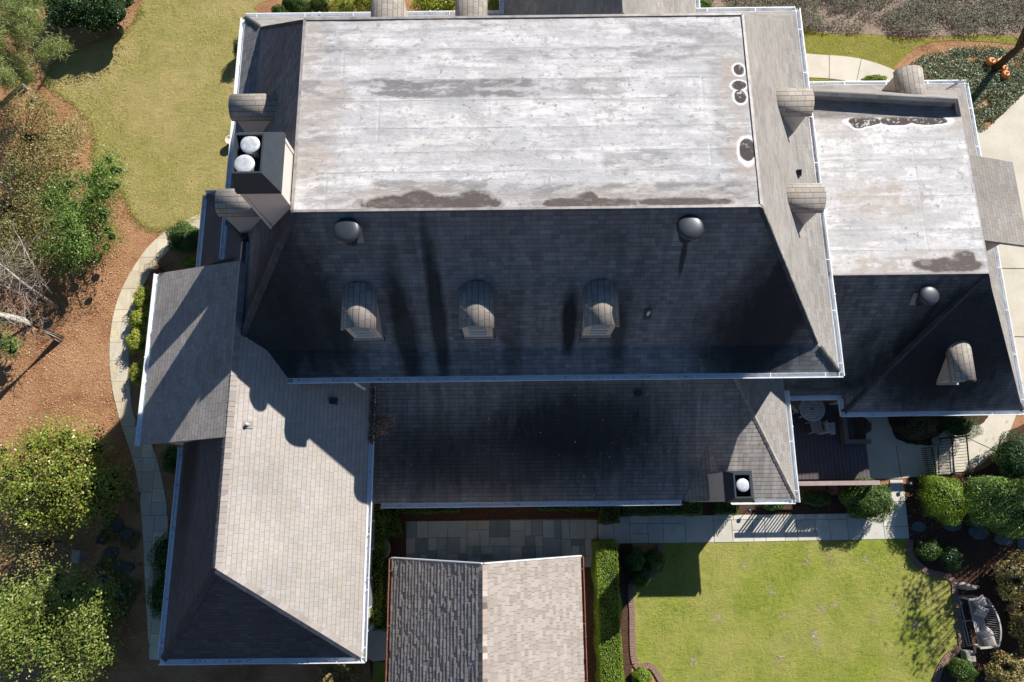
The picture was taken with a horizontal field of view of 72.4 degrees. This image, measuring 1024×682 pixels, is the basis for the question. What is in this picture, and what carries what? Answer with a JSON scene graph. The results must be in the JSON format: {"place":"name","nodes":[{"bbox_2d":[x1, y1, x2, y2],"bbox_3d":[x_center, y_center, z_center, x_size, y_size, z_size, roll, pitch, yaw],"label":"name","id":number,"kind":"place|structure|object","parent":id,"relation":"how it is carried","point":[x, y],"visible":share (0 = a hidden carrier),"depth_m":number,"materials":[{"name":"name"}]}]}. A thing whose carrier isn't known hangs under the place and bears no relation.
{"place":"outdoors","nodes":[
{"label":"outdoors","id":0,"kind":"place"},
{"bbox_2d":[42,2,200,234],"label":"edge grass","id":1,"kind":"structure","parent":0,"point":[68,99],"depth_m":31.23,"materials":[{"name":"plant"}]},
{"bbox_2d":[109,214,200,659],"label":"side path","id":2,"kind":"structure","parent":0,"point":[146,475],"depth_m":27.97,"materials":[{"name":"beige concrete"}]},
{"bbox_2d":[372,661,385,681],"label":"lawn","id":3,"kind":"structure","parent":0,"point":[379,671],"depth_m":25.89,"materials":[{"name":"green plant"}]},
{"bbox_2d":[406,520,596,566],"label":"patio","id":4,"kind":"structure","parent":0,"point":[506,544],"depth_m":26.93,"materials":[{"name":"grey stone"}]},
{"bbox_2d":[0,0,1023,681],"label":"ground","id":5,"kind":"structure","parent":0,"point":[144,666],"depth_m":28.63,"materials":[{"name":"brown soil"}]},
{"bbox_2d":[0,308,28,364],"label":"shrub","id":6,"kind":"object","parent":5,"relation":"on","point":[8,345],"visible":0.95,"depth_m":27.64,"materials":[{"name":"green plant"}]},
{"bbox_2d":[0,128,50,212],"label":"bare tree","id":7,"kind":"object","parent":5,"relation":"on","point":[4,156],"visible":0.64,"depth_m":28.41,"materials":[{"name":"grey plant"}]},
{"bbox_2d":[0,214,59,313],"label":"bare tree","id":8,"kind":"object","parent":5,"relation":"on","point":[38,294],"visible":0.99,"depth_m":27.52,"materials":[{"name":"grey plant"}]},
{"bbox_2d":[0,510,62,585],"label":"thin shrub","id":9,"kind":"object","parent":5,"relation":"on","point":[46,543],"visible":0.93,"depth_m":26.48,"materials":[{"name":"green plant"}]},
{"bbox_2d":[0,295,63,343],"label":"bare tree","id":10,"kind":"object","parent":5,"relation":"on","point":[56,337],"visible":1,"depth_m":26.78,"materials":[{"name":"grey plant"}]},
{"bbox_2d":[0,0,73,99],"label":"pine tree","id":11,"kind":"object","parent":5,"relation":"on","point":[24,12],"visible":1,"depth_m":26.53,"materials":[{"name":"green plant"}]},
{"bbox_2d":[0,143,74,289],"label":"thin shrub","id":12,"kind":"object","parent":5,"relation":"on","point":[21,220],"visible":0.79,"depth_m":28.24,"materials":[{"name":"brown plant"}]},
{"bbox_2d":[0,84,117,204],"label":"thin shrub","id":13,"kind":"object","parent":5,"relation":"on","point":[28,137],"visible":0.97,"depth_m":28.79,"materials":[{"name":"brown plant"}]},
{"bbox_2d":[11,146,130,292],"bbox_3d":[-17.458,-4.968,28.129,4.616,3.852,5.561,-15,77,-3],"label":"viburnum","id":14,"kind":"object","parent":5,"relation":"on","point":[70,213],"visible":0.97,"depth_m":27.97,"materials":[{"name":"green plant"}]},
{"bbox_2d":[0,387,144,550],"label":"rhododendron","id":15,"kind":"object","parent":5,"relation":"on","point":[90,493],"visible":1,"depth_m":26.06,"materials":[{"name":"green plant"}]},
{"bbox_2d":[0,552,145,681],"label":"rhododendron","id":16,"kind":"object","parent":5,"relation":"on","point":[78,625],"visible":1,"depth_m":24.78,"materials":[{"name":"green plant"}]},
{"bbox_2d":[71,549,86,562],"bbox_3d":[-16.522,8.215,26.668,0.320,0.450,0.480,-1,77,0],"label":"utility box","id":17,"kind":"object","parent":5,"relation":"on","point":[78,556],"visible":0.96,"depth_m":26.49,"materials":[{"name":"metal"}]},
{"bbox_2d":[31,0,146,43],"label":"holly","id":18,"kind":"object","parent":5,"relation":"on","point":[98,15],"visible":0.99,"depth_m":30.62,"materials":[{"name":"green plant"}]},
{"bbox_2d":[57,140,141,215],"bbox_3d":[-16.934,-6.624,28.849,3.235,3.202,3.305,-38,79,-8],"label":"viburnum","id":19,"kind":"object","parent":5,"relation":"on","point":[113,168],"visible":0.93,"depth_m":28.43,"materials":[{"name":"green plant"}]},
{"bbox_2d":[103,546,118,558],"bbox_3d":[-15.443,8.192,27.055,0.712,0.350,0.506,-1,77,0],"label":"flat rock","id":20,"kind":"object","parent":5,"relation":"on","point":[109,552],"visible":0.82,"depth_m":26.89,"materials":[{"name":"stone"}]},
{"bbox_2d":[110,519,123,531],"bbox_3d":[-15.308,7.186,27.243,0.542,0.350,0.537,-19,77,-4],"label":"flat rock","id":21,"kind":"object","parent":5,"relation":"on","point":[115,524],"visible":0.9,"depth_m":27.07,"materials":[{"name":"stone"}]},
{"bbox_2d":[100,481,141,618],"bbox_3d":[-15.448,8.212,27.623,2.418,1.703,5.202,-8,77,-2],"label":"shrub","id":22,"kind":"object","parent":5,"relation":"on","point":[108,528],"visible":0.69,"depth_m":26.91,"materials":[{"name":"green plant"}]},
{"bbox_2d":[114,561,134,570],"bbox_3d":[-14.818,8.652,26.867,0.856,0.350,0.353,10,77,2],"label":"flat rock","id":23,"kind":"object","parent":5,"relation":"on","point":[123,566],"visible":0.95,"depth_m":26.70,"materials":[{"name":"stone"}]},
{"bbox_2d":[124,328,146,354],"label":"shrub","id":24,"kind":"object","parent":5,"relation":"on","point":[136,340],"visible":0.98,"depth_m":28.22,"materials":[{"name":"green plant"}]},
{"bbox_2d":[127,358,143,387],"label":"shrub","id":25,"kind":"object","parent":5,"relation":"on","point":[136,373],"visible":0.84,"depth_m":27.90,"materials":[{"name":"green plant"}]},
{"bbox_2d":[127,306,148,331],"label":"shrub","id":26,"kind":"object","parent":5,"relation":"on","point":[140,319],"visible":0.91,"depth_m":28.43,"materials":[{"name":"green plant"}]},
{"bbox_2d":[131,285,151,311],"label":"shrub","id":27,"kind":"object","parent":5,"relation":"on","point":[142,298],"visible":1,"depth_m":28.64,"materials":[{"name":"green plant"}]},
{"bbox_2d":[145,569,165,619],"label":"shrub","id":28,"kind":"object","parent":5,"relation":"on","point":[157,592],"visible":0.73,"depth_m":25.93,"materials":[{"name":"green plant"}]},
{"bbox_2d":[46,0,268,229],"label":"lawn side","id":29,"kind":"structure","parent":5,"relation":"on","point":[151,112],"depth_m":31.40,"materials":[{"name":"green plant"}]},
{"bbox_2d":[65,0,967,678],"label":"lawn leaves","id":30,"kind":"object","parent":29,"relation":"on","point":[221,134],"visible":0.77,"depth_m":30.94,"materials":[{"name":"brown plant"}]},
{"bbox_2d":[146,528,169,576],"bbox_3d":[-13.205,8.054,26.517,1.217,0.991,1.945,-1,77,0],"label":"shrub","id":31,"kind":"object","parent":5,"relation":"on","point":[160,553],"visible":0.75,"depth_m":26.28,"materials":[{"name":"green plant"}]},
{"bbox_2d":[143,257,177,281],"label":"dry shrub","id":32,"kind":"object","parent":5,"relation":"on","point":[158,267],"visible":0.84,"depth_m":29.14,"materials":[{"name":"brown plant"}]},
{"bbox_2d":[159,444,177,473],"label":"shrub","id":33,"kind":"object","parent":5,"relation":"on","point":[169,459],"visible":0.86,"depth_m":27.10,"materials":[{"name":"green plant"}]},
{"bbox_2d":[165,220,198,253],"bbox_3d":[-13.701,-4.341,29.292,1.551,1.260,1.425,-1,77,0],"label":"boxwood","id":34,"kind":"object","parent":5,"relation":"on","point":[183,237],"visible":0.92,"depth_m":28.97,"materials":[{"name":"green plant"}]},
{"bbox_2d":[180,254,195,267],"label":"shrub","id":35,"kind":"object","parent":5,"relation":"on","point":[189,261],"visible":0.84,"depth_m":28.92,"materials":[{"name":"green plant"}]},
{"bbox_2d":[281,0,296,12],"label":"boxwood","id":36,"kind":"object","parent":5,"relation":"on","point":[288,4],"visible":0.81,"depth_m":31.69,"materials":[{"name":"green plant"}]},
{"bbox_2d":[292,0,312,12],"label":"boxwood","id":37,"kind":"object","parent":5,"relation":"on","point":[301,6],"visible":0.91,"depth_m":31.54,"materials":[{"name":"green plant"}]},
{"bbox_2d":[308,0,331,11],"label":"boxwood","id":38,"kind":"object","parent":5,"relation":"on","point":[319,5],"visible":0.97,"depth_m":31.65,"materials":[{"name":"green plant"}]},
{"bbox_2d":[316,663,366,681],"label":"shrub","id":39,"kind":"object","parent":5,"relation":"on","point":[341,672],"visible":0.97,"depth_m":24.91,"materials":[{"name":"green plant"}]},
{"bbox_2d":[326,0,361,11],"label":"bush","id":40,"kind":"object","parent":5,"relation":"on","point":[342,5],"depth_m":31.65,"materials":[{"name":"green plant"}]},
{"bbox_2d":[353,0,370,11],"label":"shrub","id":41,"kind":"object","parent":5,"relation":"on","point":[366,4],"visible":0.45,"depth_m":31.61,"materials":[{"name":"green plant"}]},
{"bbox_2d":[367,622,386,661],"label":"side walk","id":42,"kind":"structure","parent":5,"relation":"on","point":[376,645],"depth_m":26.10,"materials":[{"name":"concrete"}]},
{"bbox_2d":[410,0,454,10],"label":"shrub","id":43,"kind":"object","parent":5,"relation":"on","point":[436,5],"visible":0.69,"depth_m":31.41,"materials":[{"name":"green plant"}]},
{"bbox_2d":[385,555,587,681],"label":"outbuilding","id":44,"kind":"structure","parent":5,"relation":"on","point":[521,620],"depth_m":21.46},
{"bbox_2d":[0,0,1022,681],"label":"fallen leaves","id":45,"kind":"object","parent":5,"relation":"on","point":[118,356],"visible":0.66,"depth_m":28.76,"materials":[{"name":"brown plant"}]},
{"bbox_2d":[134,0,1023,664],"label":"house","id":46,"kind":"structure","parent":5,"relation":"on","point":[532,216],"depth_m":21.09,"materials":[{"name":"grey"}]},
{"bbox_2d":[368,387,377,444],"bbox_3d":[-4.631,2.476,23.281,0.343,0.177,1.937,-1,77,0],"label":"leaf pile","id":47,"kind":"object","parent":46,"relation":"on","point":[372,417],"visible":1,"depth_m":23.27,"materials":[{"name":"brown plant"}]},
{"bbox_2d":[375,408,396,438],"bbox_3d":[-4.388,2.978,23.948,0.784,0.418,1.442,38,80,8],"label":"leaf pile","id":48,"kind":"object","parent":46,"relation":"on","point":[385,425],"visible":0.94,"depth_m":23.94,"materials":[{"name":"brown plant"}]},
{"bbox_2d":[143,9,1021,681],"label":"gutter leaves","id":49,"kind":"object","parent":46,"relation":"on","point":[465,379],"visible":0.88,"depth_m":22.84,"materials":[{"name":"brown plant"}]},
{"bbox_2d":[369,496,889,681],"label":"garden bed","id":50,"kind":"object","parent":5,"relation":"on","point":[398,544],"visible":0.27,"depth_m":27.14,"materials":[{"name":"brown soil"}]},
{"bbox_2d":[369,503,389,624],"bbox_3d":[-5.152,8.255,26.123,1.199,1.454,4.481,-1,77,0],"label":"hedge","id":51,"kind":"object","parent":50,"relation":"on","point":[379,561],"visible":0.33,"depth_m":25.63,"materials":[{"name":"green plant"}]},
{"bbox_2d":[373,564,388,631],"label":"hedge","id":52,"kind":"object","parent":50,"relation":"on","point":[385,570],"visible":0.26,"depth_m":25.47,"materials":[{"name":"green plant"}]},
{"bbox_2d":[376,503,405,537],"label":"hedge","id":53,"kind":"object","parent":50,"relation":"on","point":[392,526],"visible":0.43,"depth_m":26.26,"materials":[{"name":"green plant"}]},
{"bbox_2d":[398,508,459,517],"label":"hedge","id":54,"kind":"object","parent":50,"relation":"on","point":[435,510],"visible":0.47,"depth_m":26.53,"materials":[{"name":"green plant"}]},
{"bbox_2d":[536,506,597,513],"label":"hedge","id":55,"kind":"object","parent":50,"relation":"on","point":[577,508],"visible":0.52,"depth_m":26.52,"materials":[{"name":"green plant"}]},
{"bbox_2d":[590,538,625,681],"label":"hedge","id":56,"kind":"object","parent":50,"relation":"on","point":[607,604],"visible":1,"depth_m":24.89,"materials":[{"name":"green plant"}]},
{"bbox_2d":[597,506,620,525],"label":"hedge","id":57,"kind":"object","parent":50,"relation":"on","point":[609,515],"visible":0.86,"depth_m":26.28,"materials":[{"name":"green plant"}]},
{"bbox_2d":[623,545,645,573],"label":"boxwood","id":58,"kind":"object","parent":50,"relation":"on","point":[634,559],"visible":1,"depth_m":26.02,"materials":[{"name":"green plant"}]},
{"bbox_2d":[619,501,703,518],"bbox_3d":[5.668,6.352,26.710,3.178,1.096,0.860,-1,77,0],"label":"hedge","id":59,"kind":"object","parent":50,"relation":"on","point":[686,508],"visible":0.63,"depth_m":26.39,"materials":[{"name":"green plant"}]},
{"bbox_2d":[713,502,739,516],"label":"bush","id":60,"kind":"object","parent":50,"relation":"on","point":[724,508],"visible":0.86,"depth_m":26.50,"materials":[{"name":"green plant"}]},
{"bbox_2d":[800,490,830,506],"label":"shrub","id":61,"kind":"object","parent":50,"relation":"on","point":[818,498],"visible":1,"depth_m":26.91,"materials":[{"name":"green plant"}]},
{"bbox_2d":[838,477,897,522],"bbox_3d":[13.439,6.055,26.544,2.181,1.644,1.715,-1,77,0],"label":"boxwood","id":62,"kind":"object","parent":50,"relation":"on","point":[870,502],"visible":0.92,"depth_m":26.12,"materials":[{"name":"green plant"}]},
{"bbox_2d":[629,570,650,587],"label":"boxwood","id":63,"kind":"object","parent":5,"relation":"on","point":[639,579],"visible":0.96,"depth_m":25.99,"materials":[{"name":"green plant"}]},
{"bbox_2d":[631,666,651,681],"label":"boxwood","id":64,"kind":"object","parent":5,"relation":"on","point":[640,674],"visible":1,"depth_m":25.34,"materials":[{"name":"green plant"}]},
{"bbox_2d":[628,545,664,681],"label":"brick edging","id":65,"kind":"object","parent":5,"relation":"on","point":[653,668],"visible":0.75,"depth_m":26.11,"materials":[{"name":"brown brick"}]},
{"bbox_2d":[644,547,664,573],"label":"boxwood","id":66,"kind":"object","parent":5,"relation":"on","point":[655,559],"visible":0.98,"depth_m":26.11,"materials":[{"name":"green plant"}]},
{"bbox_2d":[632,539,959,681],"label":"lawn","id":67,"kind":"structure","parent":5,"relation":"on","point":[890,574],"depth_m":26.29,"materials":[{"name":"green plant"}]},
{"bbox_2d":[690,553,921,666],"bbox_3d":[10.891,10.085,26.319,8.876,0.054,4.094,-1,77,0],"label":"dry thatch","id":68,"kind":"object","parent":67,"relation":"on","point":[915,625],"visible":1,"depth_m":26.28,"materials":[{"name":"beige plant"}]},
{"bbox_2d":[790,400,879,485],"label":"deck","id":69,"kind":"structure","parent":5,"relation":"on","point":[826,456],"depth_m":26.81,"materials":[{"name":"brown wood"}]},
{"bbox_2d":[798,400,824,421],"bbox_3d":[11.376,2.649,26.836,0.970,0.751,0.970,-1,77,0],"label":"round table","id":70,"kind":"object","parent":69,"relation":"on","point":[811,411],"visible":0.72,"depth_m":26.47,"materials":[{"name":"grey wood"}]},
{"bbox_2d":[805,420,829,434],"bbox_3d":[11.607,3.294,26.594,0.455,0.926,0.550,-9,77,-2],"label":"folding chair","id":71,"kind":"object","parent":69,"relation":"on","point":[818,431],"visible":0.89,"depth_m":26.62,"materials":[{"name":"grey wood"}]},
{"bbox_2d":[838,414,870,443],"bbox_3d":[13.156,3.464,27.279,0.996,1.200,1.170,-1,77,0],"label":"planter box","id":72,"kind":"object","parent":5,"relation":"on","point":[860,437],"visible":0.57,"depth_m":26.85,"materials":[{"name":"brown wood"}]},
{"bbox_2d":[847,417,871,433],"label":"azalea","id":73,"kind":"object","parent":72,"relation":"in","point":[867,425],"visible":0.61,"depth_m":27.08,"materials":[{"name":"green plant"}]},
{"bbox_2d":[708,0,1023,36],"bbox_3d":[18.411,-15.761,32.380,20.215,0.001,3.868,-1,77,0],"label":"brush bed","id":74,"kind":"object","parent":5,"relation":"on","point":[878,28],"visible":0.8,"depth_m":32.15,"materials":[{"name":"plant"}]},
{"bbox_2d":[861,74,887,80],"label":"shrub","id":75,"kind":"object","parent":5,"relation":"on","point":[874,78],"visible":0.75,"depth_m":31.11,"materials":[{"name":"green plant"}]},
{"bbox_2d":[803,29,1018,81],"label":"lawn front","id":76,"kind":"structure","parent":5,"relation":"on","point":[879,50],"depth_m":31.86,"materials":[{"name":"green plant"}]},
{"bbox_2d":[907,539,964,646],"bbox_3d":[16.337,9.362,26.463,1.188,0.068,4.197,-23,78,-5],"label":"brick edging","id":77,"kind":"object","parent":5,"relation":"on","point":[934,573],"visible":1,"depth_m":26.50,"materials":[{"name":"brown brick"}]},
{"bbox_2d":[864,415,1015,478],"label":"concrete walk","id":78,"kind":"structure","parent":5,"relation":"on","point":[883,458],"depth_m":27.65,"materials":[{"name":"beige concrete"}]},
{"bbox_2d":[922,447,937,472],"bbox_3d":[16.235,4.642,27.196,0.030,0.800,0.986,-1,77,0],"label":"picket fence","id":79,"kind":"object","parent":78,"relation":"on","point":[933,457],"visible":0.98,"depth_m":27.09,"materials":[{"name":"black paint"}]},
{"bbox_2d":[887,411,987,445],"bbox_3d":[17.040,3.199,27.907,4.065,0.001,1.933,-1,77,0],"label":"garden bed","id":80,"kind":"object","parent":78,"relation":"on","point":[893,421],"visible":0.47,"depth_m":27.86,"materials":[{"name":"brown soil"}]},
{"bbox_2d":[895,416,940,439],"bbox_3d":[15.905,3.321,27.408,1.848,1.193,1.128,-1,77,0],"label":"azalea","id":81,"kind":"object","parent":80,"relation":"on","point":[915,427],"visible":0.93,"depth_m":27.15,"materials":[{"name":"green plant"}]},
{"bbox_2d":[940,415,983,442],"bbox_3d":[17.470,3.355,27.321,1.564,1.336,1.278,-1,77,0],"label":"juniper","id":82,"kind":"object","parent":80,"relation":"on","point":[958,426],"visible":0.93,"depth_m":27.02,"materials":[{"name":"green plant"}]},
{"bbox_2d":[937,435,972,475],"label":"garden gate","id":83,"kind":"structure","parent":78,"relation":"on","point":[952,446],"depth_m":26.89,"materials":[{"name":"black paint"}]},
{"bbox_2d":[905,424,1023,681],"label":"garden bed","id":84,"kind":"object","parent":5,"relation":"on","point":[969,547],"visible":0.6,"depth_m":26.68,"materials":[{"name":"brown soil"}]},
{"bbox_2d":[913,538,942,561],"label":"shrub","id":85,"kind":"object","parent":84,"relation":"on","point":[927,550],"visible":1,"depth_m":26.36,"materials":[{"name":"green plant"}]},
{"bbox_2d":[915,474,972,525],"bbox_3d":[16.258,6.040,26.492,1.800,1.731,1.963,-1,77,0],"label":"boxwood","id":86,"kind":"object","parent":84,"relation":"on","point":[940,498],"visible":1,"depth_m":26.04,"materials":[{"name":"green plant"}]},
{"bbox_2d":[932,646,961,681],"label":"brick edging","id":87,"kind":"object","parent":84,"relation":"on","point":[953,652],"visible":0.99,"depth_m":25.86,"materials":[{"name":"brown brick"}]},
{"bbox_2d":[937,543,963,570],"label":"shrub","id":88,"kind":"object","parent":84,"relation":"on","point":[950,557],"visible":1,"depth_m":26.25,"materials":[{"name":"green plant"}]},
{"bbox_2d":[946,657,978,681],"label":"boxwood","id":89,"kind":"object","parent":84,"relation":"on","point":[961,670],"visible":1,"depth_m":25.20,"materials":[{"name":"green plant"}]},
{"bbox_2d":[956,582,978,589],"bbox_3d":[17.110,9.183,26.105,0.538,0.840,0.273,-1,77,0],"label":"stone block","id":90,"kind":"object","parent":84,"relation":"on","point":[963,586],"visible":1,"depth_m":26.05,"materials":[{"name":"stone"}]},
{"bbox_2d":[960,649,975,661],"bbox_3d":[16.807,11.600,25.775,0.340,0.380,0.380,-1,77,0],"label":"stone block","id":91,"kind":"object","parent":84,"relation":"on","point":[966,654],"depth_m":25.62,"materials":[{"name":"grey stone"}]},
{"bbox_2d":[968,525,987,539],"bbox_3d":[17.968,7.363,26.945,0.755,0.070,0.560,-1,77,0],"label":"stepping stone","id":92,"kind":"object","parent":84,"relation":"on","point":[977,532],"visible":0.75,"depth_m":26.91,"materials":[{"name":"grey stone"}]},
{"bbox_2d":[956,595,1001,648],"bbox_3d":[17.275,10.368,25.788,0.902,0.914,1.764,-5,77,-1],"label":"garden bench","id":93,"kind":"object","parent":84,"relation":"on","point":[978,621],"visible":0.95,"depth_m":25.79,"materials":[{"name":"white wood"}]},
{"bbox_2d":[973,605,990,618],"bbox_3d":[17.295,9.972,25.734,0.440,0.180,0.440,20,106,5],"label":"cushion","id":94,"kind":"object","parent":93,"relation":"on","point":[981,611],"visible":1,"depth_m":25.66,"materials":[{"name":"fabric"}]},
{"bbox_2d":[977,626,995,637],"bbox_3d":[17.362,10.689,25.566,0.440,0.180,0.440,37,108,8],"label":"cushion","id":95,"kind":"object","parent":93,"relation":"on","point":[985,632],"visible":1,"depth_m":25.49,"materials":[{"name":"fabric"}]},
{"bbox_2d":[981,636,997,648],"bbox_3d":[17.439,10.985,25.496,0.440,0.180,0.440,-24,76,24],"label":"cushion","id":96,"kind":"object","parent":93,"relation":"on","point":[991,641],"visible":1,"depth_m":25.43,"materials":[{"name":"beige fabric"}]},
{"bbox_2d":[960,474,1023,538],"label":"evergreen shrub","id":97,"kind":"object","parent":84,"relation":"on","point":[997,506],"visible":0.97,"depth_m":25.81,"materials":[{"name":"green plant"}]},
{"bbox_2d":[983,648,1023,681],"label":"variegated shrub","id":98,"kind":"object","parent":84,"relation":"on","point":[1008,667],"visible":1,"depth_m":24.93,"materials":[{"name":"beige plant"}]},
{"bbox_2d":[993,533,1013,545],"bbox_3d":[18.899,7.610,26.884,0.801,0.070,0.510,-1,77,0],"label":"stepping stone","id":99,"kind":"object","parent":84,"relation":"on","point":[1002,541],"visible":0.68,"depth_m":26.84,"materials":[{"name":"stone"}]},
{"bbox_2d":[987,430,1023,480],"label":"shrub","id":100,"kind":"object","parent":84,"relation":"on","point":[1008,454],"visible":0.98,"depth_m":26.52,"materials":[{"name":"green plant"}]},
{"bbox_2d":[991,549,1023,605],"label":"variegated shrub","id":101,"kind":"object","parent":84,"relation":"on","point":[1009,576],"visible":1,"depth_m":25.42,"materials":[{"name":"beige plant"}]},
{"bbox_2d":[1006,597,1023,649],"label":"variegated shrub","id":102,"kind":"object","parent":84,"relation":"on","point":[1018,616],"visible":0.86,"depth_m":25.35,"materials":[{"name":"green plant"}]},
{"bbox_2d":[908,44,1023,131],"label":"ivy","id":103,"kind":"object","parent":5,"relation":"on","point":[996,88],"visible":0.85,"depth_m":31.35,"materials":[{"name":"green plant"}]},
{"bbox_2d":[990,5,1023,71],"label":"bare tree","id":104,"kind":"object","parent":5,"relation":"on","point":[1008,56],"visible":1,"depth_m":30.32,"materials":[{"name":"brown plant"}]},
{"bbox_2d":[598,480,908,542],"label":"garden path","id":105,"kind":"structure","parent":0,"point":[699,528],"depth_m":26.99,"materials":[{"name":"beige concrete"}]},
{"bbox_2d":[806,53,894,80],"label":"front path","id":106,"kind":"structure","parent":0,"point":[844,68],"depth_m":31.56,"materials":[{"name":"concrete"}]},
{"bbox_2d":[977,94,1023,388],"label":"driveway","id":107,"kind":"structure","parent":0,"point":[1001,137],"depth_m":30.37,"materials":[{"name":"concrete"}]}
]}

